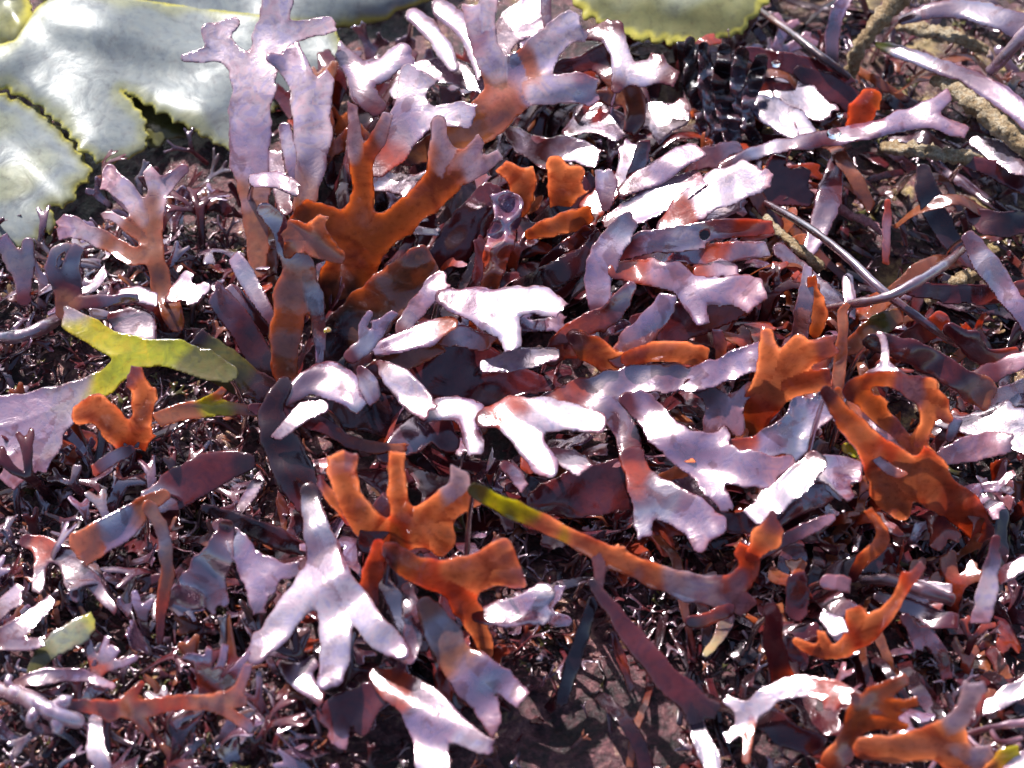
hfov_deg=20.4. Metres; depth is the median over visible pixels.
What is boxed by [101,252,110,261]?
turf seaweed
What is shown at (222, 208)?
understorey seaweed
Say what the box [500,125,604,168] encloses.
forked seaweed
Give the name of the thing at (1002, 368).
strap seaweed
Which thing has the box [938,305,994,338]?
shore strap
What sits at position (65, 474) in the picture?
turf seaweed
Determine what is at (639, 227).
understorey seaweed
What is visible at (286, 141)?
leaf seaweed
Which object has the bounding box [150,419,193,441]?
turf seaweed
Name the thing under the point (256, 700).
turf seaweed
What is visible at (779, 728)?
understorey seaweed
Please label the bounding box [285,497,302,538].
understorey seaweed
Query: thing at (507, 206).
forked seaweed
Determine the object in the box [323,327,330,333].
sea snail
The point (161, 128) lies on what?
serrated wrack
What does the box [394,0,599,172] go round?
forked seaweed
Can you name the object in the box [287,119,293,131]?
understorey seaweed
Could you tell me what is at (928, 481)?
orange seaweed
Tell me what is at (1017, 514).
rusty seaweed
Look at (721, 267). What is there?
leaf seaweed
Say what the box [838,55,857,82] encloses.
shore strap
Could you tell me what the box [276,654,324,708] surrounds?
forked seaweed
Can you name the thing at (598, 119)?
forked seaweed
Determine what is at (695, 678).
shore strap
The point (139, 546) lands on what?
understorey seaweed
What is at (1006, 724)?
whip seaweed
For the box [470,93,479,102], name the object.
understorey seaweed
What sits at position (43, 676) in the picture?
leaf seaweed
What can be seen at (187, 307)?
turf seaweed
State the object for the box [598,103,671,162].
understorey seaweed
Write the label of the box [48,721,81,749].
turf seaweed
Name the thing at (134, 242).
turf seaweed
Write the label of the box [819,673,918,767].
forked seaweed
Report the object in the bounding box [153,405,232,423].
understorey seaweed
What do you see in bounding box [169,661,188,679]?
turf seaweed
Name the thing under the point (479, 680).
forked seaweed
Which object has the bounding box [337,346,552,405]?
strap seaweed
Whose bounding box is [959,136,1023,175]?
leaf seaweed
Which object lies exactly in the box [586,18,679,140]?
forked seaweed
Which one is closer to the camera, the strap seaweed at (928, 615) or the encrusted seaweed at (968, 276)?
the strap seaweed at (928, 615)
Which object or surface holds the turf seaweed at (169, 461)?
on the rock ground
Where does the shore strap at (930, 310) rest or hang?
on the rock ground
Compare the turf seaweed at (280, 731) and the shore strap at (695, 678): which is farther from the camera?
the shore strap at (695, 678)
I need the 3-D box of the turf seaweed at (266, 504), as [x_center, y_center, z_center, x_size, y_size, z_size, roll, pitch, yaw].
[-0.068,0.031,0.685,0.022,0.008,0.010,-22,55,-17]
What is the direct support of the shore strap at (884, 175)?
on the rock ground
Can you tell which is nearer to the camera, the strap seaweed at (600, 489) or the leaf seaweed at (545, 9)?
the strap seaweed at (600, 489)
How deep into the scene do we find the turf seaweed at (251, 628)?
0.66 m
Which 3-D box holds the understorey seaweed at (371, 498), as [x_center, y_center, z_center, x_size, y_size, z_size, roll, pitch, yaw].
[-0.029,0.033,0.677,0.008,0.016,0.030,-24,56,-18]
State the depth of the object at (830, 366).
0.71 m
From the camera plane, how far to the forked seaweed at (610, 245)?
0.69 m
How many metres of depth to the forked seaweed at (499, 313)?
0.68 m
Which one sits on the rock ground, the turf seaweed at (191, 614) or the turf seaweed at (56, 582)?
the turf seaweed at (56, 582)
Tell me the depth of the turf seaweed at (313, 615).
0.65 m
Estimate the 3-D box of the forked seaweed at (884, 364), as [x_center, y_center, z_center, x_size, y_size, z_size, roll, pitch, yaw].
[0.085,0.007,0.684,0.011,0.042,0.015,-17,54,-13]
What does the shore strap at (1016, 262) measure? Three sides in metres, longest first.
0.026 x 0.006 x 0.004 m
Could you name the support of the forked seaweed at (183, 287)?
on the rock ground
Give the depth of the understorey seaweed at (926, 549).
0.68 m
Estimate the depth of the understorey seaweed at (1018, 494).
0.69 m
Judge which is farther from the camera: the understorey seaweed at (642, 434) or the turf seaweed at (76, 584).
the understorey seaweed at (642, 434)
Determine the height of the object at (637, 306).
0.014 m
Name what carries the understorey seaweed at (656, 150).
on the rock ground
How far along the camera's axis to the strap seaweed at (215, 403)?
0.68 m
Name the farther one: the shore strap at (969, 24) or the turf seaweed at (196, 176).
the shore strap at (969, 24)
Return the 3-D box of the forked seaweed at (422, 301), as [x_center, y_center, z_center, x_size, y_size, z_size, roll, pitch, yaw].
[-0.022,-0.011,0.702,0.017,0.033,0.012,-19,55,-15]
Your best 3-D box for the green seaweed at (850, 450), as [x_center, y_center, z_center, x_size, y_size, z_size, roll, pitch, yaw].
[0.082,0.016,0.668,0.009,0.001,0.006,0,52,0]
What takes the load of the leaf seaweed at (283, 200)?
on the understorey seaweed
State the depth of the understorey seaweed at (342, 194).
0.73 m
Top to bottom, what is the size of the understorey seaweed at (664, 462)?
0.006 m
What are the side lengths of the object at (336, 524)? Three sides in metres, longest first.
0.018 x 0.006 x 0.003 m
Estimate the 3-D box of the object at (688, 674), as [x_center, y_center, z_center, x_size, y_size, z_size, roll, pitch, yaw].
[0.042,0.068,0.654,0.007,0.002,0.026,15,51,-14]
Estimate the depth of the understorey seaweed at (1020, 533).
0.68 m
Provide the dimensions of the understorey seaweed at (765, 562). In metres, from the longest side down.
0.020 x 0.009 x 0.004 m
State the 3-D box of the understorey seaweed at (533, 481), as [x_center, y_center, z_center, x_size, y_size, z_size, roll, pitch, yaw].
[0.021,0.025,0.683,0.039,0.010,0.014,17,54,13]
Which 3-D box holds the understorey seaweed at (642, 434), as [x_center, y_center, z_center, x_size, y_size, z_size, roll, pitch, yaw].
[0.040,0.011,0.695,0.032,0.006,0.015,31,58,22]
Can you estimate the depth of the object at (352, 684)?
0.65 m
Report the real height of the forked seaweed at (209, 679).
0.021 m
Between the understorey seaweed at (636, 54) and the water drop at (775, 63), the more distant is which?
the understorey seaweed at (636, 54)
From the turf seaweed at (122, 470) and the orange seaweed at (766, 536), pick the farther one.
the turf seaweed at (122, 470)
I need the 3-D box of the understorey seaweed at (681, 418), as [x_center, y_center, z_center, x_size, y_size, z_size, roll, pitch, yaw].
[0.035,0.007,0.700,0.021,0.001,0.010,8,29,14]
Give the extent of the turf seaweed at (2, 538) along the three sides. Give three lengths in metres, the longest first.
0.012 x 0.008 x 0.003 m
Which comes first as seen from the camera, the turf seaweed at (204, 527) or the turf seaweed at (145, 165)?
the turf seaweed at (204, 527)
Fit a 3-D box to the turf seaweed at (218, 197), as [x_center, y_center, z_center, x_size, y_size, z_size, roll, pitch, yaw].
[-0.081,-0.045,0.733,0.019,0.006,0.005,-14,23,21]
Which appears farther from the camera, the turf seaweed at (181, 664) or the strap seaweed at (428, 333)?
the strap seaweed at (428, 333)
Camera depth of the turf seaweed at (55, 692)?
0.65 m
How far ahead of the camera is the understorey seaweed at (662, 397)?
0.70 m
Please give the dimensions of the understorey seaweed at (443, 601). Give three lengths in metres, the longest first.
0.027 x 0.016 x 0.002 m
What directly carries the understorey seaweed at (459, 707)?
on the rock ground
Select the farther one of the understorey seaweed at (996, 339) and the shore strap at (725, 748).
the understorey seaweed at (996, 339)
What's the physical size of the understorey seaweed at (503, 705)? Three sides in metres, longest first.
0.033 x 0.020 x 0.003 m
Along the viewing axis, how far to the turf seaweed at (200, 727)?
0.64 m
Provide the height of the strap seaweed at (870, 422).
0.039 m
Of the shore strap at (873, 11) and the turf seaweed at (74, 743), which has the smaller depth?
the turf seaweed at (74, 743)
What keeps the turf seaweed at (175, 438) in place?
on the rock ground
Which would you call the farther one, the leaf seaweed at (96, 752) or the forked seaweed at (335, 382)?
the forked seaweed at (335, 382)
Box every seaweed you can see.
[0,233,35,322]
[0,270,13,281]
[0,290,15,302]
[0,306,249,489]
[0,313,61,343]
[0,336,31,358]
[0,364,15,388]
[0,428,57,503]
[0,475,40,512]
[0,514,17,543]
[0,516,24,558]
[0,555,10,577]
[0,565,26,604]
[0,583,24,620]
[0,584,9,596]
[0,594,55,650]
[0,604,30,662]
[0,620,18,679]
[0,674,84,733]
[0,719,33,747]
[0,730,24,742]
[2,481,43,502]
[2,552,22,584]
[3,604,23,624]
[7,311,53,371]
[7,709,66,756]
[8,576,13,614]
[8,698,51,715]
[9,382,24,393]
[10,309,38,317]
[10,316,37,329]
[10,490,50,516]
[13,484,21,520]
[13,668,115,689]
[14,664,23,719]
[19,534,117,614]
[21,507,38,558]
[21,589,57,666]
[22,563,32,595]
[26,612,95,690]
[30,537,70,571]
[32,284,51,301]
[33,238,105,262]
[34,255,63,311]
[35,682,69,697]
[36,205,50,262]
[37,591,59,607]
[38,460,52,477]
[41,693,87,758]
[42,622,68,639]
[44,242,138,339]
[44,510,83,523]
[45,575,69,610]
[47,238,101,304]
[47,303,53,309]
[47,307,54,315]
[47,464,85,498]
[47,521,76,593]
[47,657,96,722]
[48,462,81,477]
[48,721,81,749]
[50,522,64,537]
[52,654,67,692]
[55,745,85,767]
[56,164,188,342]
[57,453,65,471]
[58,444,74,462]
[61,424,187,464]
[63,427,101,475]
[65,563,125,621]
[65,589,87,618]
[66,464,115,493]
[68,496,91,526]
[68,663,254,736]
[69,489,196,565]
[71,365,157,461]
[71,424,96,492]
[75,437,95,468]
[76,586,86,617]
[78,606,117,647]
[80,220,126,248]
[80,254,83,275]
[80,683,109,712]
[82,267,107,294]
[82,268,95,286]
[82,731,124,767]
[84,636,137,677]
[85,176,112,208]
[85,489,109,566]
[85,715,111,767]
[86,281,156,323]
[88,304,140,355]
[88,716,138,748]
[89,250,104,277]
[91,445,150,475]
[94,427,107,462]
[95,642,101,652]
[100,566,157,588]
[101,149,126,198]
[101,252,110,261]
[102,573,126,590]
[103,572,125,595]
[103,721,111,754]
[104,691,117,698]
[107,306,156,338]
[107,448,129,492]
[107,462,146,513]
[109,751,119,764]
[110,457,129,485]
[111,195,127,211]
[111,209,128,217]
[111,720,132,739]
[112,729,139,767]
[117,286,157,308]
[117,592,136,624]
[118,274,135,287]
[120,475,160,503]
[121,576,137,618]
[122,231,166,259]
[122,442,142,476]
[124,282,140,306]
[124,447,189,556]
[125,619,185,660]
[125,717,151,760]
[126,266,135,277]
[128,243,149,281]
[128,543,156,566]
[131,590,153,643]
[133,520,150,537]
[134,160,149,196]
[134,283,172,332]
[135,552,198,609]
[135,720,194,758]
[137,455,156,529]
[138,166,164,234]
[139,593,165,621]
[139,636,191,674]
[141,279,148,285]
[141,450,270,512]
[142,500,174,645]
[143,620,155,656]
[143,674,160,698]
[144,686,202,763]
[147,240,190,286]
[149,612,189,638]
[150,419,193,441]
[150,426,167,473]
[152,563,172,587]
[153,387,300,437]
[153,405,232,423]
[157,324,208,340]
[157,330,176,338]
[158,692,186,753]
[160,743,178,767]
[162,445,204,509]
[163,198,187,231]
[163,224,183,243]
[163,243,200,265]
[163,270,210,305]
[164,198,192,245]
[164,246,217,276]
[164,759,198,767]
[165,191,207,232]
[166,609,205,621]
[168,516,183,532]
[168,519,255,616]
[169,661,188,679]
[169,720,189,762]
[170,257,204,312]
[170,429,185,460]
[170,749,205,767]
[174,615,245,635]
[175,185,190,233]
[176,713,202,758]
[177,634,214,721]
[178,248,245,265]
[178,710,204,734]
[180,531,212,546]
[180,641,219,652]
[181,0,336,280]
[182,195,230,212]
[182,305,222,326]
[182,644,250,694]
[184,485,271,516]
[186,187,228,252]
[187,166,202,186]
[187,686,204,742]
[187,733,205,755]
[189,329,275,402]
[190,441,210,452]
[192,148,229,187]
[192,187,206,206]
[193,688,198,694]
[195,192,218,225]
[196,279,224,306]
[196,503,305,555]
[201,520,211,533]
[201,646,240,721]
[203,521,212,547]
[203,717,260,767]
[204,278,215,305]
[205,492,240,533]
[206,182,215,214]
[208,181,240,216]
[208,281,274,378]
[208,736,218,767]
[209,608,242,618]
[209,722,262,759]
[211,518,300,614]
[212,709,254,749]
[213,264,232,287]
[214,486,245,502]
[214,737,244,766]
[217,614,241,656]
[218,614,237,684]
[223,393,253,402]
[225,272,235,284]
[225,480,250,501]
[226,284,270,347]
[228,266,269,284]
[228,511,283,596]
[228,760,242,767]
[229,251,272,324]
[233,282,272,353]
[237,471,264,513]
[238,593,279,661]
[240,403,406,453]
[240,601,257,639]
[244,670,289,734]
[245,229,278,346]
[245,482,408,689]
[246,668,264,705]
[247,171,300,200]
[247,239,275,260]
[247,715,274,764]
[248,717,276,750]
[248,738,309,761]
[255,710,264,728]
[256,203,326,381]
[256,541,305,568]
[257,376,322,516]
[260,273,266,292]
[260,491,288,555]
[263,692,306,767]
[265,657,280,680]
[266,41,333,210]
[266,751,272,766]
[267,627,328,701]
[268,150,292,217]
[271,400,351,450]
[272,726,292,762]
[272,748,310,767]
[273,590,319,652]
[274,83,292,119]
[275,628,318,675]
[275,732,331,759]
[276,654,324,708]
[277,266,281,273]
[277,697,312,746]
[278,122,295,178]
[280,214,344,263]
[284,361,366,413]
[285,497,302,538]
[286,582,291,590]
[286,688,351,718]
[287,101,502,312]
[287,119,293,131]
[288,683,310,740]
[288,737,325,756]
[294,393,431,446]
[297,299,345,369]
[297,426,313,439]
[298,342,313,373]
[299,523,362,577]
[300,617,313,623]
[301,245,438,371]
[301,715,314,723]
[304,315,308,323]
[307,611,317,621]
[309,643,393,684]
[312,61,338,88]
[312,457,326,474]
[314,649,334,695]
[315,260,325,280]
[316,475,348,525]
[316,681,388,749]
[317,49,336,71]
[317,468,415,494]
[324,141,351,207]
[324,157,337,189]
[326,450,481,561]
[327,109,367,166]
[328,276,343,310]
[328,727,354,746]
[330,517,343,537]
[330,763,340,767]
[332,50,380,125]
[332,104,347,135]
[335,40,414,118]
[335,181,349,208]
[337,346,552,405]
[338,631,382,690]
[339,532,448,588]
[343,310,397,368]
[346,82,390,128]
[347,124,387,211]
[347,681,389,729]
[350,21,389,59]
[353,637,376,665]
[356,365,380,405]
[356,492,389,577]
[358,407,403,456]
[359,539,397,606]
[364,494,430,553]
[364,551,424,595]
[365,344,445,379]
[366,49,417,132]
[368,659,494,767]
[369,462,418,491]
[370,316,457,356]
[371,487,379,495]
[373,63,476,181]
[373,170,425,196]
[375,416,459,467]
[376,360,437,420]
[378,246,396,268]
[379,578,403,637]
[380,234,415,270]
[380,538,526,657]
[380,653,410,674]
[386,58,483,107]
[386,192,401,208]
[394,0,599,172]
[395,34,434,58]
[395,271,450,332]
[401,582,423,664]
[405,8,458,72]
[405,456,449,502]
[407,100,459,173]
[410,395,484,455]
[410,662,426,682]
[413,217,440,235]
[414,214,450,248]
[415,454,525,487]
[415,660,510,711]
[416,314,430,324]
[416,594,456,663]
[416,596,528,738]
[418,651,464,713]
[420,446,474,483]
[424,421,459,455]
[426,645,454,701]
[428,182,501,277]
[430,0,480,80]
[431,85,439,101]
[431,285,568,351]
[431,591,517,665]
[437,85,470,104]
[437,169,490,223]
[437,183,509,224]
[437,324,496,350]
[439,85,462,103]
[439,215,535,318]
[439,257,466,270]
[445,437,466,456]
[447,548,521,635]
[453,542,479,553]
[454,493,519,534]
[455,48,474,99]
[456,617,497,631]
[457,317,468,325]
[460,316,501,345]
[460,322,503,353]
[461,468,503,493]
[461,582,554,629]
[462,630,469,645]
[463,395,606,477]
[464,483,759,615]
[466,234,485,287]
[469,325,479,330]
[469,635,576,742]
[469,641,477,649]
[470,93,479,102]
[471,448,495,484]
[471,477,594,549]
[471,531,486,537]
[473,347,559,376]
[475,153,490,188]
[477,476,504,488]
[480,190,523,288]
[481,465,571,519]
[481,504,535,535]
[484,105,553,154]
[484,369,571,406]
[488,175,506,186]
[488,486,540,534]
[490,158,508,178]
[491,460,527,492]
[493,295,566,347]
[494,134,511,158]
[495,0,542,54]
[495,160,536,216]
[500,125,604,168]
[500,271,540,317]
[504,277,520,286]
[505,105,548,161]
[505,481,517,492]
[506,240,551,270]
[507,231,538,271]
[508,227,601,290]
[510,261,540,276]
[513,111,595,165]
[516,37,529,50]
[517,467,659,498]
[518,233,569,262]
[519,105,553,169]
[519,205,594,245]
[520,456,533,473]
[521,225,591,341]
[521,499,651,586]
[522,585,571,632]
[526,458,656,518]
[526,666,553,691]
[527,212,541,260]
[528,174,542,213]
[531,366,544,372]
[532,171,594,222]
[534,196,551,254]
[535,103,579,172]
[535,155,606,180]
[536,446,592,475]
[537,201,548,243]
[538,281,636,374]
[540,0,551,28]
[542,341,758,453]
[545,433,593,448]
[546,155,588,207]
[553,43,645,136]
[553,329,624,374]
[556,71,605,134]
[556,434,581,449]
[556,596,599,705]
[562,103,626,140]
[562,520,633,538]
[564,260,619,306]
[564,285,645,308]
[566,518,587,526]
[568,417,640,434]
[569,279,639,319]
[570,577,721,725]
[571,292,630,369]
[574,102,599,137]
[578,86,646,139]
[579,139,636,238]
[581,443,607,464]
[584,211,637,310]
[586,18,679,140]
[587,515,646,546]
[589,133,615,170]
[595,169,617,217]
[597,194,632,229]
[597,293,676,373]
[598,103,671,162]
[600,170,707,232]
[600,457,661,467]
[601,37,636,84]
[601,628,634,692]
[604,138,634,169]
[604,292,615,342]
[605,511,683,556]
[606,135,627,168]
[608,257,766,325]
[611,143,706,208]
[611,321,735,350]
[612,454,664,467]
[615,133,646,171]
[619,98,690,144]
[619,390,794,511]
[619,446,727,552]
[620,218,774,260]
[620,340,709,365]
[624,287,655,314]
[625,140,650,200]
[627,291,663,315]
[629,40,672,49]
[629,301,744,340]
[631,52,668,58]
[631,241,770,264]
[634,223,643,232]
[636,93,716,147]
[637,391,724,429]
[638,428,660,451]
[640,87,657,146]
[642,222,650,229]
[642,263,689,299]
[642,285,656,298]
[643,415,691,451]
[644,215,660,229]
[644,451,736,499]
[647,84,660,157]
[648,392,670,414]
[649,131,709,157]
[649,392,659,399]
[652,457,744,493]
[654,468,716,506]
[656,159,773,228]
[658,458,695,480]
[660,362,691,366]
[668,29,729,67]
[669,379,750,436]
[669,603,734,644]
[670,408,694,425]
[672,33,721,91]
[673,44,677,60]
[676,41,763,133]
[677,259,738,301]
[678,141,742,173]
[683,36,710,140]
[683,714,720,767]
[685,507,838,555]
[688,426,702,431]
[690,108,700,120]
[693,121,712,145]
[697,41,727,144]
[697,201,741,222]
[698,120,784,155]
[700,132,712,146]
[700,154,814,242]
[703,614,734,656]
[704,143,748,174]
[704,693,827,755]
[711,43,742,142]
[712,329,728,385]
[712,482,833,533]
[713,618,828,644]
[716,319,785,392]
[717,88,969,167]
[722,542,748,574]
[722,674,861,763]
[723,325,754,381]
[726,690,738,697]
[727,638,848,735]
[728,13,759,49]
[728,487,787,523]
[728,510,783,573]
[729,321,776,342]
[729,327,838,438]
[729,391,832,460]
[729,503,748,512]
[730,46,761,146]
[731,565,785,593]
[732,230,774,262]
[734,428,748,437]
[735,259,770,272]
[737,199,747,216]
[737,307,758,321]
[738,303,775,324]
[739,289,841,322]
[740,602,794,682]
[741,53,767,128]
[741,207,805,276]
[743,450,826,523]
[745,613,764,669]
[746,46,855,84]
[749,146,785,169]
[749,611,821,670]
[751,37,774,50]
[751,207,824,271]
[752,535,846,593]
[753,93,816,137]
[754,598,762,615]
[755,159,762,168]
[757,268,800,321]
[759,77,838,121]
[759,534,819,572]
[760,8,851,79]
[761,514,835,558]
[764,200,958,347]
[768,261,812,317]
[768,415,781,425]
[768,558,814,603]
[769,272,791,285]
[770,243,855,319]
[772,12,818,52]
[772,550,849,594]
[773,103,844,133]
[774,321,792,330]
[776,332,880,368]
[777,530,810,577]
[779,305,904,333]
[780,154,881,235]
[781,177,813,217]
[781,334,789,346]
[781,475,843,515]
[782,294,868,332]
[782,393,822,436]
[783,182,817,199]
[784,290,796,305]
[784,603,860,657]
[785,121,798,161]
[785,561,925,658]
[785,571,809,621]
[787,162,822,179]
[790,264,813,338]
[790,283,836,330]
[792,65,859,112]
[799,454,862,501]
[799,618,922,671]
[803,155,843,254]
[806,386,993,542]
[807,275,828,338]
[807,543,895,589]
[808,326,832,336]
[808,574,850,592]
[808,746,850,767]
[809,507,874,531]
[809,589,857,641]
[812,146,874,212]
[812,357,832,368]
[812,619,884,690]
[815,755,856,767]
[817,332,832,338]
[819,422,833,438]
[819,612,848,637]
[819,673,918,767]
[822,302,850,441]
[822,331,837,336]
[824,0,852,62]
[826,244,965,312]
[827,370,952,454]
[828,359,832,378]
[828,511,860,530]
[829,475,868,542]
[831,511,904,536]
[834,331,899,446]
[834,386,905,449]
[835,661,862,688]
[836,435,847,444]
[836,441,907,478]
[842,88,881,147]
[842,273,856,321]
[842,443,858,458]
[844,0,910,78]
[845,332,996,411]
[847,308,903,355]
[847,495,929,568]
[848,507,889,582]
[852,680,993,767]
[856,292,878,319]
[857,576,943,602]
[857,590,959,629]
[860,42,1023,129]
[860,573,955,606]
[860,585,953,690]
[866,311,949,363]
[866,499,880,510]
[868,0,1023,63]
[872,356,913,372]
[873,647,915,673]
[874,197,891,264]
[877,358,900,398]
[879,139,983,165]
[879,572,951,592]
[883,613,952,680]
[884,565,894,590]
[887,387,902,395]
[888,396,906,404]
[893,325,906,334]
[894,280,1023,305]
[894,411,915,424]
[895,21,988,56]
[895,164,972,269]
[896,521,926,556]
[896,540,943,607]
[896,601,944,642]
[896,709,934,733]
[897,557,941,626]
[905,533,982,569]
[906,400,1023,453]
[908,427,940,441]
[911,506,961,550]
[914,705,933,727]
[917,541,1023,594]
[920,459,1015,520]
[921,622,1004,673]
[924,268,986,306]
[925,322,1018,365]
[928,718,1023,767]
[929,75,1023,157]
[929,668,958,698]
[930,312,947,343]
[930,408,968,451]
[935,566,957,577]
[936,431,1013,465]
[937,417,962,451]
[939,550,981,613]
[940,351,1023,392]
[941,585,1023,635]
[943,156,1023,194]
[944,230,1023,333]
[949,324,966,362]
[949,477,1023,552]
[951,636,979,673]
[952,208,1023,237]
[953,672,1019,735]
[955,694,985,743]
[956,396,969,413]
[958,615,996,665]
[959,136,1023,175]
[959,516,984,560]
[962,311,993,348]
[964,378,1023,412]
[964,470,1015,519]
[970,535,1001,623]
[971,676,1023,719]
[972,558,1023,609]
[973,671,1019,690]
[983,745,1019,767]
[985,26,1023,76]
[985,645,1012,678]
[985,688,1006,738]
[987,324,1023,343]
[990,457,1009,480]
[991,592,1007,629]
[992,612,1021,653]
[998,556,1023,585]
[1003,750,1023,767]
[1010,498,1023,522]
[1010,530,1023,538]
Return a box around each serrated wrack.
[0,0,31,43]
[0,0,339,164]
[0,92,93,248]
[43,0,430,28]
[129,95,193,147]
[572,0,769,46]
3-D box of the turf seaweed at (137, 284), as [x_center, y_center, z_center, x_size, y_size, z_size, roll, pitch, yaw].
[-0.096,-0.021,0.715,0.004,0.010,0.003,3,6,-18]
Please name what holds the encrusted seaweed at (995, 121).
on the rock ground
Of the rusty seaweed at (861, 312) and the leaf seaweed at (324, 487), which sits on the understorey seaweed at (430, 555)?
the leaf seaweed at (324, 487)
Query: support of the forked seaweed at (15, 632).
on the turf seaweed
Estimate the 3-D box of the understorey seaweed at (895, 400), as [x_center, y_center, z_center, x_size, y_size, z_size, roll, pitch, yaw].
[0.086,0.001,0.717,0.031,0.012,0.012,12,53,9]
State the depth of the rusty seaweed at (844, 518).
0.68 m
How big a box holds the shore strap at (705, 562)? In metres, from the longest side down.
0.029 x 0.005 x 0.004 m
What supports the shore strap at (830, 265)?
on the rock ground
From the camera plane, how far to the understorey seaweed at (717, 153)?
0.73 m
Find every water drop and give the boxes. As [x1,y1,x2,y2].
[771,60,780,66]
[827,128,840,138]
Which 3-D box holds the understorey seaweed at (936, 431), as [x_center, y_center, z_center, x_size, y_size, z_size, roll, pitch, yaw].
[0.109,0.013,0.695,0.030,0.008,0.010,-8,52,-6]
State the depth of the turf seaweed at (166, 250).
0.73 m
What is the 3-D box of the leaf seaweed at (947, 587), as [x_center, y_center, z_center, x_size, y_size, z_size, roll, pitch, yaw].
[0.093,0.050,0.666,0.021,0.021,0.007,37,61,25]
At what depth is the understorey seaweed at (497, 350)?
0.71 m
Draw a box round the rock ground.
[0,0,1023,767]
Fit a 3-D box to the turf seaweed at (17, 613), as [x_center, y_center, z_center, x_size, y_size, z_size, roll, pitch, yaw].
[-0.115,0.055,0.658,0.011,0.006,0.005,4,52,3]
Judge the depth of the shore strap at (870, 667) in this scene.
0.66 m
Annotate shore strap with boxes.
[513,576,617,595]
[590,690,654,767]
[626,686,653,767]
[644,617,657,637]
[645,609,668,696]
[648,535,680,560]
[652,535,697,662]
[654,763,662,767]
[656,535,687,599]
[668,627,706,692]
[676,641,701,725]
[679,756,698,767]
[684,756,702,767]
[691,738,698,757]
[693,552,718,574]
[695,602,712,659]
[698,168,794,252]
[704,678,735,767]
[719,679,758,767]
[728,638,743,688]
[734,613,753,627]
[739,666,767,697]
[740,41,808,56]
[750,262,802,274]
[751,23,766,47]
[757,14,820,28]
[757,616,771,684]
[760,19,776,36]
[760,238,782,281]
[766,69,828,129]
[777,602,799,674]
[781,0,872,17]
[781,218,861,294]
[781,293,797,298]
[785,26,865,42]
[789,206,828,269]
[791,74,851,149]
[793,156,805,162]
[793,301,869,369]
[795,0,858,33]
[797,152,826,167]
[806,536,826,618]
[807,19,897,33]
[811,122,823,130]
[811,166,874,183]
[812,436,864,475]
[814,151,879,193]
[816,657,870,763]
[819,17,903,37]
[820,172,854,194]
[824,267,869,285]
[828,234,875,260]
[829,220,844,288]
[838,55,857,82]
[839,24,851,54]
[839,220,849,240]
[840,28,895,159]
[840,530,850,539]
[842,181,848,259]
[848,315,860,333]
[849,3,885,41]
[850,6,906,32]
[850,169,905,191]
[851,496,869,552]
[853,366,939,389]
[856,358,879,394]
[858,0,870,20]
[858,66,950,119]
[858,91,921,109]
[858,151,888,167]
[858,283,924,301]
[859,599,873,687]
[860,79,893,111]
[865,254,967,314]
[866,652,917,728]
[867,652,874,679]
[868,529,874,544]
[869,83,909,110]
[873,138,916,175]
[873,650,942,704]
[874,176,996,187]
[874,200,909,247]
[875,632,895,673]
[885,130,983,179]
[888,666,901,734]
[891,194,1023,246]
[891,563,972,629]
[893,73,936,93]
[896,654,937,719]
[898,310,926,325]
[904,172,967,233]
[904,591,1023,647]
[905,280,930,327]
[906,630,930,653]
[907,86,969,139]
[907,229,941,247]
[910,52,1004,83]
[910,547,916,558]
[911,208,966,269]
[911,245,1005,259]
[912,603,959,695]
[917,129,935,135]
[917,218,972,227]
[918,144,1010,211]
[918,658,930,667]
[924,566,933,577]
[925,250,939,317]
[930,0,941,38]
[930,697,945,719]
[933,301,1015,321]
[935,272,1014,327]
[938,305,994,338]
[938,547,1013,627]
[942,138,977,153]
[943,385,1007,471]
[943,691,974,739]
[947,392,956,444]
[948,678,957,688]
[949,463,964,470]
[951,475,968,485]
[953,525,971,566]
[957,142,982,155]
[961,46,968,65]
[963,19,973,29]
[972,0,999,4]
[974,118,985,131]
[975,24,1000,32]
[976,475,1009,567]
[977,75,1020,127]
[982,670,1023,749]
[986,688,1023,739]
[993,45,1023,87]
[998,322,1023,386]
[1002,45,1023,64]
[1004,71,1023,82]
[1005,203,1023,210]
[1005,250,1023,275]
[1014,87,1023,98]
[1017,453,1023,460]
[1021,337,1023,370]
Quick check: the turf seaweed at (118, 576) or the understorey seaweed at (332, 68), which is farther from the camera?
the understorey seaweed at (332, 68)
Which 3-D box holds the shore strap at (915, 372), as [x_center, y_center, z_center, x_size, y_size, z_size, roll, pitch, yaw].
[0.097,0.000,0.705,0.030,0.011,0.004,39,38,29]
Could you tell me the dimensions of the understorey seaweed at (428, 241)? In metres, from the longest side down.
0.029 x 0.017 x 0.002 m

